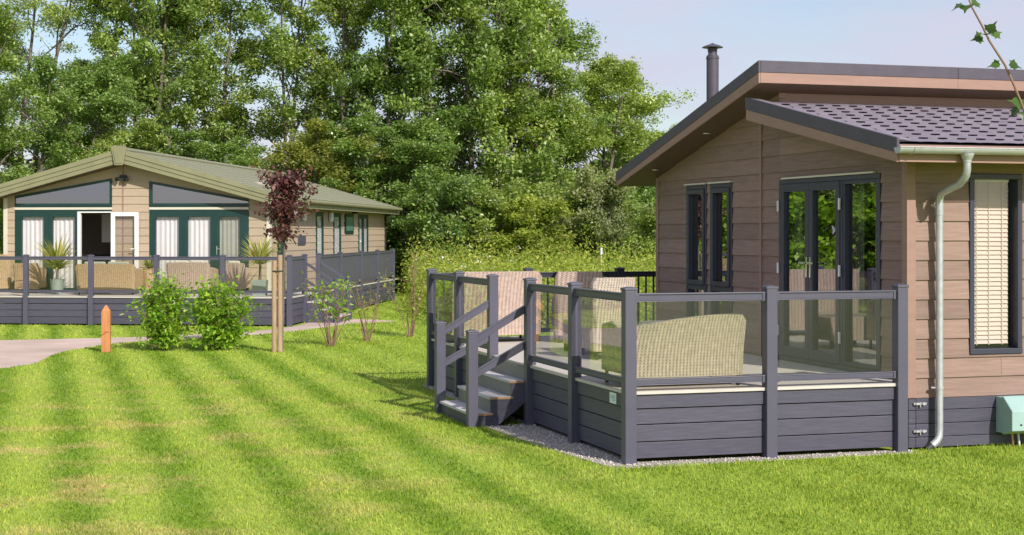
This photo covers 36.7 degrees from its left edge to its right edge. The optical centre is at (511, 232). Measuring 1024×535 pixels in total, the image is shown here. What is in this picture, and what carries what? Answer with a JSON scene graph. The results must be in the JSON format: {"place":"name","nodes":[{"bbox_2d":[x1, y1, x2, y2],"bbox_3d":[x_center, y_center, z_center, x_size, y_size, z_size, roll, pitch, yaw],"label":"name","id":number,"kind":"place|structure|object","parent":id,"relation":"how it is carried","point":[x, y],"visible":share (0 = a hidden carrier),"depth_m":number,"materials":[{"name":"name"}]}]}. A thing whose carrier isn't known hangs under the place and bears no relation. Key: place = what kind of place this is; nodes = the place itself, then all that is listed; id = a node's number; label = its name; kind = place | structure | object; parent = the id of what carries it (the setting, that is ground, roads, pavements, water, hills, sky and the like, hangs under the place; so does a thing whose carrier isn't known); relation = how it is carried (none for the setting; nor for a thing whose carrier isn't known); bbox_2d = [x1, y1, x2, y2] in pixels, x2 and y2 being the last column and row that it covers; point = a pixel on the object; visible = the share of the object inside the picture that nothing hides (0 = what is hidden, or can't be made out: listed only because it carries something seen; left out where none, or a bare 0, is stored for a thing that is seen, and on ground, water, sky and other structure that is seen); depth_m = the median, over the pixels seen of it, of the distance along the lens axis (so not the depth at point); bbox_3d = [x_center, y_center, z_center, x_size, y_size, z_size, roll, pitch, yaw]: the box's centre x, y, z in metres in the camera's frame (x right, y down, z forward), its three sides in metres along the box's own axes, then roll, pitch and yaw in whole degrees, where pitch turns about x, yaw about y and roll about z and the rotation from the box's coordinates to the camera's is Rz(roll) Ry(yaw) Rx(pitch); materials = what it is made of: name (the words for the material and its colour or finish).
{"place":"outdoors","nodes":[
{"label":"outdoors","id":0,"kind":"place"},
{"bbox_2d":[0,319,390,368],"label":"path","id":1,"kind":"structure","parent":0,"point":[18,352],"depth_m":28.77,"materials":[{"name":"beige concrete"}]},
{"bbox_2d":[0,286,1023,534],"bbox_3d":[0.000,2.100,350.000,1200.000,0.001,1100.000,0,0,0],"label":"lawn","id":2,"kind":"structure","parent":0,"point":[398,462],"depth_m":13.71,"materials":[{"name":"green plant"}]},
{"bbox_2d":[0,0,62,221],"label":"tree","id":3,"kind":"object","parent":2,"relation":"on","point":[8,24],"visible":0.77,"depth_m":50.97,"materials":[{"name":"green plant"}]},
{"bbox_2d":[0,0,125,182],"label":"tree","id":4,"kind":"object","parent":2,"relation":"on","point":[57,20],"visible":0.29,"depth_m":59.78,"materials":[{"name":"green plant"}]},
{"bbox_2d":[14,57,129,168],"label":"tree","id":5,"kind":"object","parent":2,"relation":"on","point":[82,62],"visible":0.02,"depth_m":64.41,"materials":[{"name":"green plant"}]},
{"bbox_2d":[0,50,182,253],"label":"tree","id":6,"kind":"object","parent":2,"relation":"on","point":[64,141],"visible":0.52,"depth_m":55.03,"materials":[{"name":"green plant"}]},
{"bbox_2d":[101,305,110,352],"bbox_3d":[-7.108,1.712,26.998,0.155,0.875,0.175,0,0,-8],"label":"bollard","id":7,"kind":"object","parent":2,"relation":"on","point":[106,329],"visible":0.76,"depth_m":26.94,"materials":[{"name":"orange wood"}]},
{"bbox_2d":[44,116,194,162],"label":"tree","id":8,"kind":"object","parent":2,"relation":"on","point":[147,140],"visible":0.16,"depth_m":54.49,"materials":[{"name":"green plant"}]},
{"bbox_2d":[51,0,223,166],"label":"tree","id":9,"kind":"object","parent":2,"relation":"on","point":[104,42],"visible":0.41,"depth_m":59.70,"materials":[{"name":"green plant"}]},
{"bbox_2d":[63,0,246,159],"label":"tree","id":10,"kind":"object","parent":2,"relation":"on","point":[202,94],"visible":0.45,"depth_m":60.56,"materials":[{"name":"green plant"}]},
{"bbox_2d":[120,268,194,350],"bbox_3d":[-6.217,1.387,27.370,1.383,1.493,1.379,0,0,0],"label":"shrub","id":11,"kind":"object","parent":2,"relation":"on","point":[163,302],"visible":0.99,"depth_m":27.19,"materials":[{"name":"green plant"}]},
{"bbox_2d":[0,249,397,326],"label":"raised deck","id":12,"kind":"structure","parent":2,"relation":"on","point":[369,268],"depth_m":34.89,"materials":[{"name":"grey wood"}]},
{"bbox_2d":[0,254,11,289],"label":"rattan chair","id":13,"kind":"object","parent":12,"relation":"on","point":[6,276],"visible":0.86,"depth_m":37.04,"materials":[{"name":"beige wicker"}]},
{"bbox_2d":[13,263,46,292],"bbox_3d":[-11.524,1.090,36.869,0.624,0.720,0.640,0,0,6],"label":"rattan chair","id":14,"kind":"object","parent":12,"relation":"on","point":[37,277],"visible":0.77,"depth_m":36.61,"materials":[{"name":"beige wicker"}]},
{"bbox_2d":[34,233,79,293],"bbox_3d":[-10.646,0.695,35.972,1.772,1.511,1.708,0,0,0],"label":"potted plant","id":15,"kind":"object","parent":12,"relation":"on","point":[57,283],"visible":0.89,"depth_m":35.87,"materials":[{"name":"green plant"}]},
{"bbox_2d":[75,262,143,294],"bbox_3d":[-9.367,1.065,35.938,1.435,0.770,0.780,0,0,6],"label":"rattan sofa","id":16,"kind":"object","parent":12,"relation":"on","point":[118,276],"visible":0.86,"depth_m":35.59,"materials":[{"name":"beige wicker"}]},
{"bbox_2d":[138,254,152,293],"bbox_3d":[-8.552,0.978,36.319,0.647,0.945,0.536,0,0,0],"label":"potted plant","id":17,"kind":"object","parent":12,"relation":"on","point":[148,270],"visible":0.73,"depth_m":36.19,"materials":[{"name":"green plant"}]},
{"bbox_2d":[166,260,219,289],"bbox_3d":[-7.552,1.055,36.533,1.092,0.790,0.780,0,0,12],"label":"rattan sofa","id":18,"kind":"object","parent":12,"relation":"on","point":[193,270],"visible":0.74,"depth_m":36.20,"materials":[{"name":"beige wicker"}]},
{"bbox_2d":[226,261,249,290],"bbox_3d":[-6.538,1.065,36.794,0.624,0.770,0.710,0,0,16],"label":"rattan armchair","id":19,"kind":"object","parent":12,"relation":"on","point":[234,269],"visible":0.65,"depth_m":36.47,"materials":[{"name":"beige wicker"}]},
{"bbox_2d":[235,237,282,295],"bbox_3d":[-5.747,0.698,35.339,1.517,1.505,1.447,0,0,0],"label":"potted plant","id":20,"kind":"object","parent":12,"relation":"on","point":[259,284],"visible":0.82,"depth_m":35.20,"materials":[{"name":"green plant"}]},
{"bbox_2d":[0,146,402,316],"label":"holiday lodge","id":21,"kind":"structure","parent":2,"relation":"on","point":[120,201],"depth_m":37.13,"materials":[{"name":"beige wood"}]},
{"bbox_2d":[49,212,76,289],"bbox_3d":[-10.820,0.470,37.231,0.718,1.940,0.119,0,0,6],"label":"door","id":22,"kind":"structure","parent":21,"relation":"in","point":[65,223],"depth_m":37.26,"materials":[{"name":"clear glass"}]},
{"bbox_2d":[15,178,111,211],"bbox_3d":[-10.816,-0.900,37.203,2.425,0.799,0.085,0,0,6],"label":"gable window","id":23,"kind":"structure","parent":21,"relation":"in","point":[49,207],"depth_m":37.16,"materials":[{"name":"green glass"}]},
{"bbox_2d":[111,212,138,289],"bbox_3d":[-9.282,0.467,36.937,0.680,1.905,0.096,0,0,6],"label":"open door","id":24,"kind":"structure","parent":21,"relation":"in","point":[136,214],"depth_m":36.92,"materials":[{"name":"white plastic"}]},
{"bbox_2d":[183,211,213,267],"bbox_3d":[-7.482,0.470,36.904,0.748,1.940,0.118,0,0,6],"label":"door","id":25,"kind":"structure","parent":21,"relation":"in","point":[198,226],"depth_m":36.93,"materials":[{"name":"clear glass"}]},
{"bbox_2d":[149,181,248,210],"bbox_3d":[-7.480,-0.865,36.876,2.439,0.729,0.085,0,0,6],"label":"gable window","id":26,"kind":"structure","parent":21,"relation":"in","point":[152,206],"depth_m":36.85,"materials":[{"name":"green glass"}]},
{"bbox_2d":[214,211,248,290],"bbox_3d":[-6.688,0.470,36.826,0.843,1.940,0.118,0,0,6],"label":"door","id":27,"kind":"structure","parent":21,"relation":"in","point":[231,228],"depth_m":36.83,"materials":[{"name":"green glass"}]},
{"bbox_2d":[277,220,285,290],"bbox_3d":[-5.674,0.446,37.722,0.090,1.988,0.750,0,0,6],"label":"window","id":28,"kind":"structure","parent":21,"relation":"in","point":[279,244],"depth_m":37.73,"materials":[{"name":"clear glass"}]},
{"bbox_2d":[344,214,353,233],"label":"window","id":29,"kind":"structure","parent":21,"relation":"in","point":[346,215],"depth_m":45.51,"materials":[{"name":"green glass"}]},
{"bbox_2d":[358,214,367,251],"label":"window","id":30,"kind":"structure","parent":21,"relation":"in","point":[362,219],"depth_m":48.02,"materials":[{"name":"clear glass"}]},
{"bbox_2d":[124,0,286,166],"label":"tree","id":31,"kind":"object","parent":2,"relation":"on","point":[247,61],"visible":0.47,"depth_m":62.53,"materials":[{"name":"green plant"}]},
{"bbox_2d":[176,273,271,350],"bbox_3d":[-5.115,1.429,27.332,1.387,1.414,1.384,0,0,33],"label":"shrub","id":32,"kind":"object","parent":2,"relation":"on","point":[220,326],"visible":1,"depth_m":27.16,"materials":[{"name":"green plant"}]},
{"bbox_2d":[159,126,307,177],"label":"tree","id":33,"kind":"object","parent":2,"relation":"on","point":[237,152],"visible":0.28,"depth_m":55.73,"materials":[{"name":"green plant"}]},
{"bbox_2d":[272,255,282,351],"bbox_3d":[-4.110,1.298,27.000,0.194,1.805,0.134,0,0,-4],"label":"tree stake","id":34,"kind":"object","parent":2,"relation":"on","point":[276,346],"visible":0.91,"depth_m":26.96,"materials":[{"name":"brown wood"}]},
{"bbox_2d":[199,0,356,172],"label":"tree","id":35,"kind":"object","parent":2,"relation":"on","point":[276,43],"visible":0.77,"depth_m":61.54,"materials":[{"name":"green plant"}]},
{"bbox_2d":[249,158,318,349],"bbox_3d":[-3.976,0.422,27.086,1.195,3.456,1.196,0,0,0],"label":"maple tree","id":36,"kind":"object","parent":2,"relation":"on","point":[284,185],"visible":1,"depth_m":26.98,"materials":[{"name":"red plant"}]},
{"bbox_2d":[246,117,405,199],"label":"hawthorn tree","id":37,"kind":"object","parent":2,"relation":"on","point":[324,162],"visible":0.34,"depth_m":55.55,"materials":[{"name":"green plant"}]},
{"bbox_2d":[0,129,655,253],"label":"woodland","id":38,"kind":"object","parent":2,"relation":"on","point":[607,160],"depth_m":66.71,"materials":[{"name":"green plant"}]},
{"bbox_2d":[297,271,364,346],"bbox_3d":[-3.395,1.414,28.431,1.222,1.441,0.943,0,0,-34],"label":"shrub","id":39,"kind":"object","parent":2,"relation":"on","point":[335,314],"visible":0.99,"depth_m":28.36,"materials":[{"name":"green plant"}]},
{"bbox_2d":[274,0,441,191],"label":"tree","id":40,"kind":"object","parent":2,"relation":"on","point":[352,14],"visible":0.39,"depth_m":61.74,"materials":[{"name":"green plant"}]},
{"bbox_2d":[351,279,386,341],"bbox_3d":[-2.713,1.511,29.572,0.740,1.244,0.750,0,0,0],"label":"shrub","id":41,"kind":"object","parent":2,"relation":"on","point":[362,326],"visible":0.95,"depth_m":29.64,"materials":[{"name":"green plant"}]},
{"bbox_2d":[305,104,471,269],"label":"tree","id":42,"kind":"object","parent":2,"relation":"on","point":[418,139],"visible":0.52,"depth_m":55.62,"materials":[{"name":"green plant"}]},
{"bbox_2d":[319,0,478,285],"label":"tree","id":43,"kind":"object","parent":2,"relation":"on","point":[416,81],"visible":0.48,"depth_m":59.58,"materials":[{"name":"green plant"}]},
{"bbox_2d":[370,181,446,289],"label":"shrub","id":44,"kind":"object","parent":2,"relation":"on","point":[383,198],"visible":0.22,"depth_m":55.16,"materials":[{"name":"green plant"}]},
{"bbox_2d":[377,236,444,336],"bbox_3d":[-2.001,1.093,30.893,1.256,2.079,1.116,0,0,-26],"label":"shrub","id":45,"kind":"object","parent":2,"relation":"on","point":[413,286],"visible":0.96,"depth_m":30.91,"materials":[{"name":"green plant"}]},
{"bbox_2d":[386,165,503,281],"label":"shrub","id":46,"kind":"object","parent":2,"relation":"on","point":[455,191],"visible":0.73,"depth_m":51.97,"materials":[{"name":"green plant"}]},
{"bbox_2d":[354,0,580,242],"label":"tree","id":47,"kind":"object","parent":2,"relation":"on","point":[489,61],"visible":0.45,"depth_m":58.96,"materials":[{"name":"green plant"}]},
{"bbox_2d":[422,174,564,266],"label":"shrub","id":48,"kind":"object","parent":2,"relation":"on","point":[489,198],"visible":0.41,"depth_m":52.13,"materials":[{"name":"green plant"}]},
{"bbox_2d":[409,0,583,198],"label":"tree","id":49,"kind":"object","parent":2,"relation":"on","point":[505,119],"visible":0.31,"depth_m":60.27,"materials":[{"name":"green plant"}]},
{"bbox_2d":[462,191,581,270],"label":"shrub","id":50,"kind":"object","parent":2,"relation":"on","point":[542,210],"visible":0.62,"depth_m":51.51,"materials":[{"name":"green plant"}]},
{"bbox_2d":[466,0,615,236],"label":"tree","id":51,"kind":"object","parent":2,"relation":"on","point":[568,85],"visible":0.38,"depth_m":61.39,"materials":[{"name":"green plant"}]},
{"bbox_2d":[529,175,606,258],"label":"shrub","id":52,"kind":"object","parent":2,"relation":"on","point":[543,190],"visible":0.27,"depth_m":53.54,"materials":[{"name":"green plant"}]},
{"bbox_2d":[548,160,648,264],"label":"shrub","id":53,"kind":"object","parent":2,"relation":"on","point":[609,190],"visible":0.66,"depth_m":52.49,"materials":[{"name":"green plant"}]},
{"bbox_2d":[534,52,697,250],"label":"tree","id":54,"kind":"object","parent":2,"relation":"on","point":[606,78],"visible":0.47,"depth_m":63.35,"materials":[{"name":"green plant"}]},
{"bbox_2d":[602,175,655,243],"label":"shrub","id":55,"kind":"object","parent":2,"relation":"on","point":[648,195],"visible":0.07,"depth_m":54.24,"materials":[{"name":"green plant"}]},
{"bbox_2d":[615,199,655,269],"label":"shrub","id":56,"kind":"object","parent":2,"relation":"on","point":[646,219],"visible":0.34,"depth_m":49.49,"materials":[{"name":"green plant"}]},
{"bbox_2d":[619,119,676,160],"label":"tree","id":57,"kind":"object","parent":2,"relation":"on","point":[659,135],"visible":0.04,"depth_m":73.35,"materials":[{"name":"green plant"}]},
{"bbox_2d":[426,267,908,464],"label":"raised deck","id":58,"kind":"structure","parent":2,"relation":"on","point":[488,376],"depth_m":14.65,"materials":[{"name":"grey wood"}]},
{"bbox_2d":[438,271,541,341],"bbox_3d":[-0.300,0.975,20.418,1.220,0.930,0.840,0,0,-19],"label":"rattan sofa","id":59,"kind":"object","parent":58,"relation":"on","point":[510,291],"visible":0.45,"depth_m":20.08,"materials":[{"name":"beige wicker"}]},
{"bbox_2d":[552,271,603,342],"bbox_3d":[0.854,0.975,20.315,0.632,0.930,0.680,0,0,-5],"label":"rattan armchair","id":60,"kind":"object","parent":58,"relation":"on","point":[559,306],"visible":0.42,"depth_m":20.01,"materials":[{"name":"beige wicker"}]},
{"bbox_2d":[582,277,635,359],"bbox_3d":[1.039,0.975,17.634,0.560,0.930,0.640,0,0,-27],"label":"rattan armchair","id":61,"kind":"object","parent":58,"relation":"on","point":[597,314],"visible":0.45,"depth_m":17.34,"materials":[{"name":"beige wicker"}]},
{"bbox_2d":[601,313,745,384],"bbox_3d":[1.524,1.100,14.634,1.204,0.680,0.810,0,0,-17],"label":"rattan sofa","id":62,"kind":"object","parent":58,"relation":"on","point":[704,345],"visible":0.85,"depth_m":14.32,"materials":[{"name":"beige wicker"}]},
{"bbox_2d":[422,385,913,468],"bbox_3d":[0.235,2.119,17.024,2.982,0.062,8.170,0,0,-38],"label":"gravel bed","id":63,"kind":"object","parent":2,"relation":"on","point":[528,431],"visible":0.35,"depth_m":14.62,"materials":[{"name":"grey gravel"}]},
{"bbox_2d":[616,43,1023,449],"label":"holiday lodge","id":64,"kind":"structure","parent":2,"relation":"on","point":[798,176],"depth_m":16.65,"materials":[{"name":"brown wood"}]},
{"bbox_2d":[686,185,707,316],"bbox_3d":[2.375,0.375,19.648,0.098,1.946,0.629,0,0,-17],"label":"window","id":65,"kind":"structure","parent":64,"relation":"in","point":[692,284],"depth_m":19.80,"materials":[{"name":"black glass"}]},
{"bbox_2d":[710,183,732,313],"bbox_3d":[2.593,0.375,18.936,0.098,1.946,0.635,0,0,-17],"label":"window","id":66,"kind":"structure","parent":64,"relation":"in","point":[715,285],"depth_m":19.09,"materials":[{"name":"black glass"}]},
{"bbox_2d":[777,183,808,358],"bbox_3d":[3.126,0.422,17.086,0.122,1.916,0.719,0,0,-17],"label":"door","id":67,"kind":"structure","parent":64,"relation":"in","point":[785,349],"depth_m":17.30,"materials":[{"name":"black glass"}]},
{"bbox_2d":[807,181,840,363],"bbox_3d":[3.335,0.422,16.401,0.122,1.916,0.706,0,0,-17],"label":"door","id":68,"kind":"structure","parent":64,"relation":"in","point":[815,354],"depth_m":16.65,"materials":[{"name":"black glass"}]},
{"bbox_2d":[968,174,1022,354],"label":"window","id":69,"kind":"structure","parent":64,"relation":"in","point":[1015,179],"depth_m":15.22,"materials":[{"name":"black glass"}]},
{"bbox_2d":[996,395,1023,446],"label":"meter box","id":70,"kind":"object","parent":64,"relation":"attached to","point":[1009,414],"visible":0.91,"depth_m":15.00,"materials":[{"name":"green plastic"}]},
{"bbox_2d":[0,0,1023,179],"label":"sky","id":71,"kind":"structure","parent":0,"point":[669,37],"materials":[{"name":"blue"}]},
{"bbox_2d":[387,224,655,327],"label":"meadow","id":72,"kind":"structure","parent":0,"point":[579,264],"depth_m":41.47,"materials":[{"name":"green plant"}]},
{"bbox_2d":[563,315,584,354],"bbox_3d":[1.026,1.220,18.450,0.700,0.440,0.700,0,0,-17],"label":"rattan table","id":73,"kind":"object","parent":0,"point":[565,331],"visible":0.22,"depth_m":18.57,"materials":[{"name":"wicker"}]},
{"bbox_2d":[952,0,1023,122],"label":"branch","id":74,"kind":"object","parent":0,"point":[1017,101],"visible":1,"depth_m":6.00,"materials":[{"name":"green plant"}]}
]}

